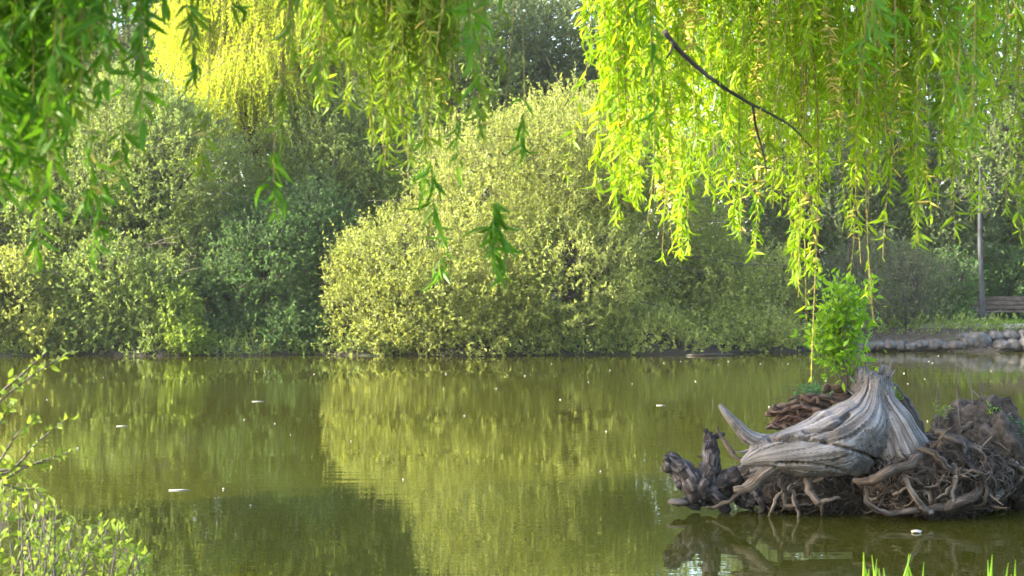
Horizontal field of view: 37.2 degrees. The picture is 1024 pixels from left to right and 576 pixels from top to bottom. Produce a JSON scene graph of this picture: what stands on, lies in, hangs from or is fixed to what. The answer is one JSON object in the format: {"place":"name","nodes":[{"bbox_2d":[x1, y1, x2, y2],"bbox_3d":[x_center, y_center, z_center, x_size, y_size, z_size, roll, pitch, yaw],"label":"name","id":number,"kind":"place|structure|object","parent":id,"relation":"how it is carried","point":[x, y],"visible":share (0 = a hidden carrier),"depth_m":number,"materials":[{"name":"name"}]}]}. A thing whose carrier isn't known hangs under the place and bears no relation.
{"place":"outdoors","nodes":[
{"label":"outdoors","id":0,"kind":"place"},
{"bbox_2d":[0,351,1023,575],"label":"water","id":1,"kind":"structure","parent":0,"point":[506,477],"depth_m":14.64,"materials":[{"name":"green liquid"}]},
{"bbox_2d":[686,353,731,355],"bbox_3d":[4.954,1.668,38.048,1.192,0.080,0.145,0,0,-10],"label":"stick","id":2,"kind":"object","parent":1,"relation":"on","point":[714,354],"visible":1,"depth_m":38.00,"materials":[{"name":"wood"}]},
{"bbox_2d":[662,359,1023,519],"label":"tree stump","id":3,"kind":"object","parent":1,"relation":"in","point":[866,444],"visible":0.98,"depth_m":11.23,"materials":[{"name":"grey wood"}]},
{"bbox_2d":[774,375,850,399],"bbox_3d":[2.333,0.757,11.542,0.702,0.208,0.309,0,0,0],"label":"herb","id":4,"kind":"object","parent":3,"relation":"on","point":[816,390],"visible":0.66,"depth_m":11.52,"materials":[{"name":"green plant"}]},
{"bbox_2d":[789,268,886,393],"bbox_3d":[2.455,0.321,11.428,0.729,0.948,0.525,0,0,0],"label":"sapling","id":5,"kind":"object","parent":3,"relation":"on","point":[835,321],"visible":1,"depth_m":11.38,"materials":[{"name":"green plant"}]},
{"bbox_2d":[894,386,903,401],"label":"seedling","id":6,"kind":"object","parent":3,"relation":"on","point":[899,396],"visible":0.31,"depth_m":11.50,"materials":[{"name":"green plant"}]},
{"bbox_2d":[933,382,939,428],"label":"bare shoot","id":7,"kind":"object","parent":3,"relation":"on","point":[938,406],"visible":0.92,"depth_m":11.50,"materials":[{"name":"wood"}]},
{"bbox_2d":[933,400,953,418],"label":"herb","id":8,"kind":"object","parent":3,"relation":"on","point":[942,414],"visible":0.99,"depth_m":11.54,"materials":[{"name":"green plant"}]},
{"bbox_2d":[955,352,960,427],"bbox_3d":[3.356,0.766,11.411,0.049,0.570,0.036,0,0,-17],"label":"bare shoot","id":9,"kind":"object","parent":3,"relation":"on","point":[957,389],"visible":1,"depth_m":11.40,"materials":[{"name":"wood"}]},
{"bbox_2d":[966,358,973,404],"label":"bare shoot","id":10,"kind":"object","parent":3,"relation":"on","point":[971,381],"visible":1,"depth_m":11.60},
{"bbox_2d":[986,400,1001,414],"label":"herb","id":11,"kind":"object","parent":3,"relation":"on","point":[991,409],"visible":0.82,"depth_m":11.49,"materials":[{"name":"green plant"}]},
{"bbox_2d":[1009,415,1023,434],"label":"herb","id":12,"kind":"object","parent":3,"relation":"on","point":[1022,423],"visible":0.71,"depth_m":11.49,"materials":[{"name":"green plant"}]},
{"bbox_2d":[861,341,876,350],"bbox_3d":[9.613,1.569,40.858,0.425,0.260,0.396,-2,0,0],"label":"stone","id":13,"kind":"object","parent":1,"relation":"on","point":[873,347],"visible":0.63,"depth_m":40.70,"materials":[{"name":"grey stone"}]},
{"bbox_2d":[895,340,904,350],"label":"stone","id":14,"kind":"object","parent":1,"relation":"on","point":[900,345],"visible":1,"depth_m":40.71,"materials":[{"name":"grey stone"}]},
{"bbox_2d":[911,529,921,532],"bbox_3d":[2.809,1.688,10.559,0.069,0.024,0.074,0,0,29],"label":"petal","id":15,"kind":"object","parent":1,"relation":"on","point":[916,531],"visible":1,"depth_m":10.54,"materials":[{"name":"white plant"}]},
{"bbox_2d":[925,339,942,349],"bbox_3d":[11.341,1.512,40.855,0.482,0.314,0.361,-4,0,0],"label":"stone","id":16,"kind":"object","parent":1,"relation":"on","point":[935,344],"visible":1,"depth_m":40.71,"materials":[{"name":"grey stone"}]},
{"bbox_2d":[947,340,966,349],"bbox_3d":[11.961,1.554,40.833,0.555,0.298,0.434,8,0,0],"label":"stone","id":17,"kind":"object","parent":1,"relation":"on","point":[956,345],"visible":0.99,"depth_m":40.68,"materials":[{"name":"grey stone"}]},
{"bbox_2d":[960,336,973,346],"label":"stone","id":18,"kind":"object","parent":17,"relation":"on","point":[968,341],"visible":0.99,"depth_m":40.69,"materials":[{"name":"grey stone"}]},
{"bbox_2d":[1007,338,1020,350],"bbox_3d":[13.480,1.517,40.843,0.371,0.318,0.368,8,0,0],"label":"stone","id":19,"kind":"object","parent":1,"relation":"on","point":[1015,345],"visible":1,"depth_m":40.70,"materials":[{"name":"grey stone"}]},
{"bbox_2d":[1019,337,1023,349],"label":"stone","id":20,"kind":"object","parent":1,"relation":"on","point":[1021,340],"visible":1,"depth_m":40.71,"materials":[{"name":"grey stone"}]},
{"bbox_2d":[0,265,1023,355],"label":"ground","id":21,"kind":"structure","parent":0,"point":[944,337],"depth_m":39.17,"materials":[{"name":"brown soil"}]},
{"bbox_2d":[0,239,90,355],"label":"shrub","id":22,"kind":"object","parent":21,"relation":"on","point":[15,265],"visible":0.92,"depth_m":38.23,"materials":[{"name":"green plant"}]},
{"bbox_2d":[1,50,91,198],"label":"woodland tree","id":23,"kind":"object","parent":21,"relation":"on","point":[36,121],"depth_m":56.60,"materials":[{"name":"green plant"}]},
{"bbox_2d":[0,121,138,311],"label":"tree","id":24,"kind":"object","parent":21,"relation":"on","point":[16,230],"visible":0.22,"depth_m":40.39,"materials":[{"name":"green plant"}]},
{"bbox_2d":[0,348,152,575],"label":"shrub","id":25,"kind":"object","parent":21,"relation":"on","point":[55,555],"visible":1,"depth_m":4.99,"materials":[{"name":"green plant"}]},
{"bbox_2d":[32,227,214,355],"bbox_3d":[-9.985,0.183,39.556,4.834,3.536,4.224,0,0,0],"label":"shrub","id":26,"kind":"object","parent":21,"relation":"on","point":[124,311],"visible":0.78,"depth_m":38.41,"materials":[{"name":"green plant"}]},
{"bbox_2d":[23,0,224,237],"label":"woodland tree","id":27,"kind":"object","parent":21,"relation":"on","point":[128,32],"visible":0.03,"depth_m":54.30,"materials":[{"name":"green plant"}]},
{"bbox_2d":[21,45,275,319],"bbox_3d":[-9.761,-2.681,42.165,7.376,8.133,6.805,0,0,0],"label":"tree","id":28,"kind":"object","parent":21,"relation":"on","point":[156,174],"visible":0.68,"depth_m":40.62,"materials":[{"name":"green plant"}]},
{"bbox_2d":[139,264,223,355],"bbox_3d":[-8.315,0.662,38.758,2.226,2.555,2.771,0,0,0],"label":"shrub","id":29,"kind":"object","parent":21,"relation":"on","point":[182,331],"visible":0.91,"depth_m":38.12,"materials":[{"name":"green plant"}]},
{"bbox_2d":[124,0,376,303],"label":"golden willow","id":30,"kind":"object","parent":21,"relation":"on","point":[247,74],"visible":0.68,"depth_m":44.01,"materials":[{"name":"yellow plant"}]},
{"bbox_2d":[169,160,366,354],"bbox_3d":[-6.715,-0.778,40.590,6.362,5.372,5.286,0,0,0],"label":"shrub","id":31,"kind":"object","parent":21,"relation":"on","point":[293,295],"visible":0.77,"depth_m":39.53,"materials":[{"name":"green plant"}]},
{"bbox_2d":[0,0,540,290],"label":"weeping willow","id":32,"kind":"object","parent":21,"relation":"on","point":[29,29],"visible":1,"depth_m":3.50,"materials":[{"name":"green plant"}]},
{"bbox_2d":[229,4,440,284],"bbox_3d":[-5.312,-3.782,44.985,7.109,10.379,5.898,0,0,-29],"label":"tree","id":33,"kind":"object","parent":21,"relation":"on","point":[355,170],"visible":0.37,"depth_m":43.69,"materials":[{"name":"green plant"}]},
{"bbox_2d":[260,2,430,227],"bbox_3d":[-6.466,-6.398,59.789,9.004,14.813,8.008,0,0,0],"label":"woodland tree","id":34,"kind":"object","parent":21,"relation":"on","point":[326,159],"visible":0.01,"depth_m":58.76,"materials":[{"name":"green plant"}]},
{"bbox_2d":[304,0,536,313],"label":"woodland tree","id":35,"kind":"object","parent":21,"relation":"on","point":[488,69],"visible":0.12,"depth_m":52.81,"materials":[{"name":"green plant"}]},
{"bbox_2d":[440,0,557,200],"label":"woodland tree","id":36,"kind":"object","parent":21,"relation":"on","point":[493,8],"visible":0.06,"depth_m":55.62,"materials":[{"name":"green plant"}]},
{"bbox_2d":[0,308,1023,355],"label":"undergrowth","id":37,"kind":"object","parent":21,"relation":"on","point":[298,351],"visible":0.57,"depth_m":38.65,"materials":[{"name":"green plant"}]},
{"bbox_2d":[0,319,1023,355],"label":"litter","id":38,"kind":"object","parent":21,"relation":"on","point":[162,349],"visible":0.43,"depth_m":39.09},
{"bbox_2d":[1,23,1023,307],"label":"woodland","id":39,"kind":"object","parent":21,"relation":"on","point":[687,157],"depth_m":69.27,"materials":[{"name":"green plant"}]},
{"bbox_2d":[451,0,591,248],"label":"woodland tree","id":40,"kind":"object","parent":21,"relation":"on","point":[561,30],"depth_m":59.14,"materials":[{"name":"green plant"}]},
{"bbox_2d":[315,60,826,356],"bbox_3d":[1.808,-2.191,41.410,14.925,8.464,8.461,0,0,-28],"label":"willow bush","id":41,"kind":"object","parent":21,"relation":"on","point":[626,291],"visible":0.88,"depth_m":39.15,"materials":[{"name":"green plant"}]},
{"bbox_2d":[476,0,671,302],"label":"woodland tree","id":42,"kind":"object","parent":21,"relation":"on","point":[566,9],"visible":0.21,"depth_m":54.59,"materials":[{"name":"green plant"}]},
{"bbox_2d":[561,0,1023,382],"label":"weeping willow","id":43,"kind":"object","parent":21,"relation":"on","point":[813,43],"visible":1,"depth_m":6.02,"materials":[{"name":"green plant"}]},
{"bbox_2d":[683,0,916,323],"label":"tree","id":44,"kind":"object","parent":21,"relation":"on","point":[779,226],"visible":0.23,"depth_m":46.39,"materials":[{"name":"green plant"}]},
{"bbox_2d":[875,341,884,350],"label":"stone","id":45,"kind":"object","parent":21,"relation":"on","point":[880,345],"visible":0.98,"depth_m":40.72,"materials":[{"name":"grey stone"}]},
{"bbox_2d":[792,223,970,329],"bbox_3d":[10.507,-0.270,43.257,4.972,3.341,3.944,0,0,0],"label":"shrub","id":46,"kind":"object","parent":21,"relation":"on","point":[896,292],"visible":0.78,"depth_m":42.80,"materials":[{"name":"green plant"}]},
{"bbox_2d":[883,339,896,349],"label":"stone","id":47,"kind":"object","parent":21,"relation":"on","point":[890,344],"visible":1,"depth_m":40.67,"materials":[{"name":"grey stone"}]},
{"bbox_2d":[863,552,952,575],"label":"grass tuft","id":48,"kind":"object","parent":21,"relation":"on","point":[907,571],"visible":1,"depth_m":5.30,"materials":[{"name":"green plant"}]},
{"bbox_2d":[905,342,916,349],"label":"stone","id":49,"kind":"object","parent":21,"relation":"on","point":[910,345],"visible":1,"depth_m":40.69,"materials":[{"name":"grey stone"}]},
{"bbox_2d":[808,0,1014,315],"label":"tree","id":50,"kind":"object","parent":21,"relation":"on","point":[992,232],"visible":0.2,"depth_m":47.22,"materials":[{"name":"green plant"}]},
{"bbox_2d":[914,340,928,347],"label":"stone","id":51,"kind":"object","parent":21,"relation":"on","point":[922,344],"visible":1,"depth_m":40.70,"materials":[{"name":"grey stone"}]},
{"bbox_2d":[940,342,950,349],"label":"stone","id":52,"kind":"object","parent":21,"relation":"on","point":[945,346],"visible":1,"depth_m":40.73,"materials":[{"name":"grey stone"}]},
{"bbox_2d":[917,237,990,323],"bbox_3d":[12.837,0.033,44.948,2.597,3.114,2.681,0,0,0],"label":"shrub","id":53,"kind":"object","parent":21,"relation":"on","point":[964,301],"visible":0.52,"depth_m":44.56,"materials":[{"name":"green plant"}]},
{"bbox_2d":[955,332,966,339],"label":"stone","id":54,"kind":"object","parent":21,"relation":"on","point":[959,336],"visible":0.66,"depth_m":41.29,"materials":[{"name":"grey stone"}]},
{"bbox_2d":[900,317,1022,323],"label":"grass","id":55,"kind":"structure","parent":21,"relation":"on","point":[1016,320],"depth_m":45.23,"materials":[{"name":"green plant"}]},
{"bbox_2d":[924,0,1023,318],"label":"tree","id":56,"kind":"object","parent":21,"relation":"on","point":[1013,239],"visible":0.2,"depth_m":48.76,"materials":[{"name":"green plant"}]},
{"bbox_2d":[933,81,1023,324],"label":"young tree","id":57,"kind":"object","parent":21,"relation":"on","point":[981,282],"visible":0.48,"depth_m":43.16,"materials":[{"name":"green plant"}]},
{"bbox_2d":[965,332,991,347],"bbox_3d":[12.568,1.421,40.993,0.739,0.495,0.580,0,0,0],"label":"boulder","id":58,"kind":"object","parent":21,"relation":"on","point":[984,338],"visible":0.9,"depth_m":40.75,"materials":[{"name":"grey stone"}]},
{"bbox_2d":[949,238,1023,319],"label":"shrub","id":59,"kind":"object","parent":21,"relation":"on","point":[1012,268],"visible":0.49,"depth_m":46.90,"materials":[{"name":"green plant"}]},
{"bbox_2d":[989,330,1004,340],"bbox_3d":[13.169,1.335,41.385,0.501,0.352,0.483,11,0,0],"label":"stone","id":60,"kind":"object","parent":21,"relation":"on","point":[996,335],"visible":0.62,"depth_m":41.20,"materials":[{"name":"grey stone"}]},
{"bbox_2d":[972,296,1023,320],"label":"park bench","id":61,"kind":"object","parent":21,"relation":"on","point":[1004,304],"visible":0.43,"depth_m":45.73,"materials":[{"name":"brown wood"}]},
{"bbox_2d":[992,339,1010,348],"bbox_3d":[13.166,1.523,40.867,0.501,0.291,0.448,1,0,0],"label":"stone","id":62,"kind":"object","parent":21,"relation":"on","point":[999,344],"visible":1,"depth_m":40.70,"materials":[{"name":"grey stone"}]},
{"bbox_2d":[988,555,1015,575],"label":"grass tuft","id":63,"kind":"object","parent":21,"relation":"on","point":[991,571],"visible":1,"depth_m":5.24,"materials":[{"name":"green plant"}]},
{"bbox_2d":[1002,329,1019,339],"bbox_3d":[13.581,1.284,41.416,0.538,0.302,0.442,9,0,0],"label":"stone","id":64,"kind":"object","parent":21,"relation":"on","point":[1009,334],"visible":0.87,"depth_m":41.24,"materials":[{"name":"grey stone"}]},
{"bbox_2d":[1018,329,1023,339],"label":"stone","id":65,"kind":"object","parent":21,"relation":"on","point":[1021,333],"visible":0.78,"depth_m":41.28,"materials":[{"name":"grey stone"}]},
{"bbox_2d":[99,0,1023,263],"label":"sky","id":66,"kind":"structure","parent":0,"point":[852,9],"materials":[{"name":"white"}]},
{"bbox_2d":[909,324,1023,328],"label":"path","id":67,"kind":"structure","parent":0,"point":[926,327],"depth_m":43.03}
]}

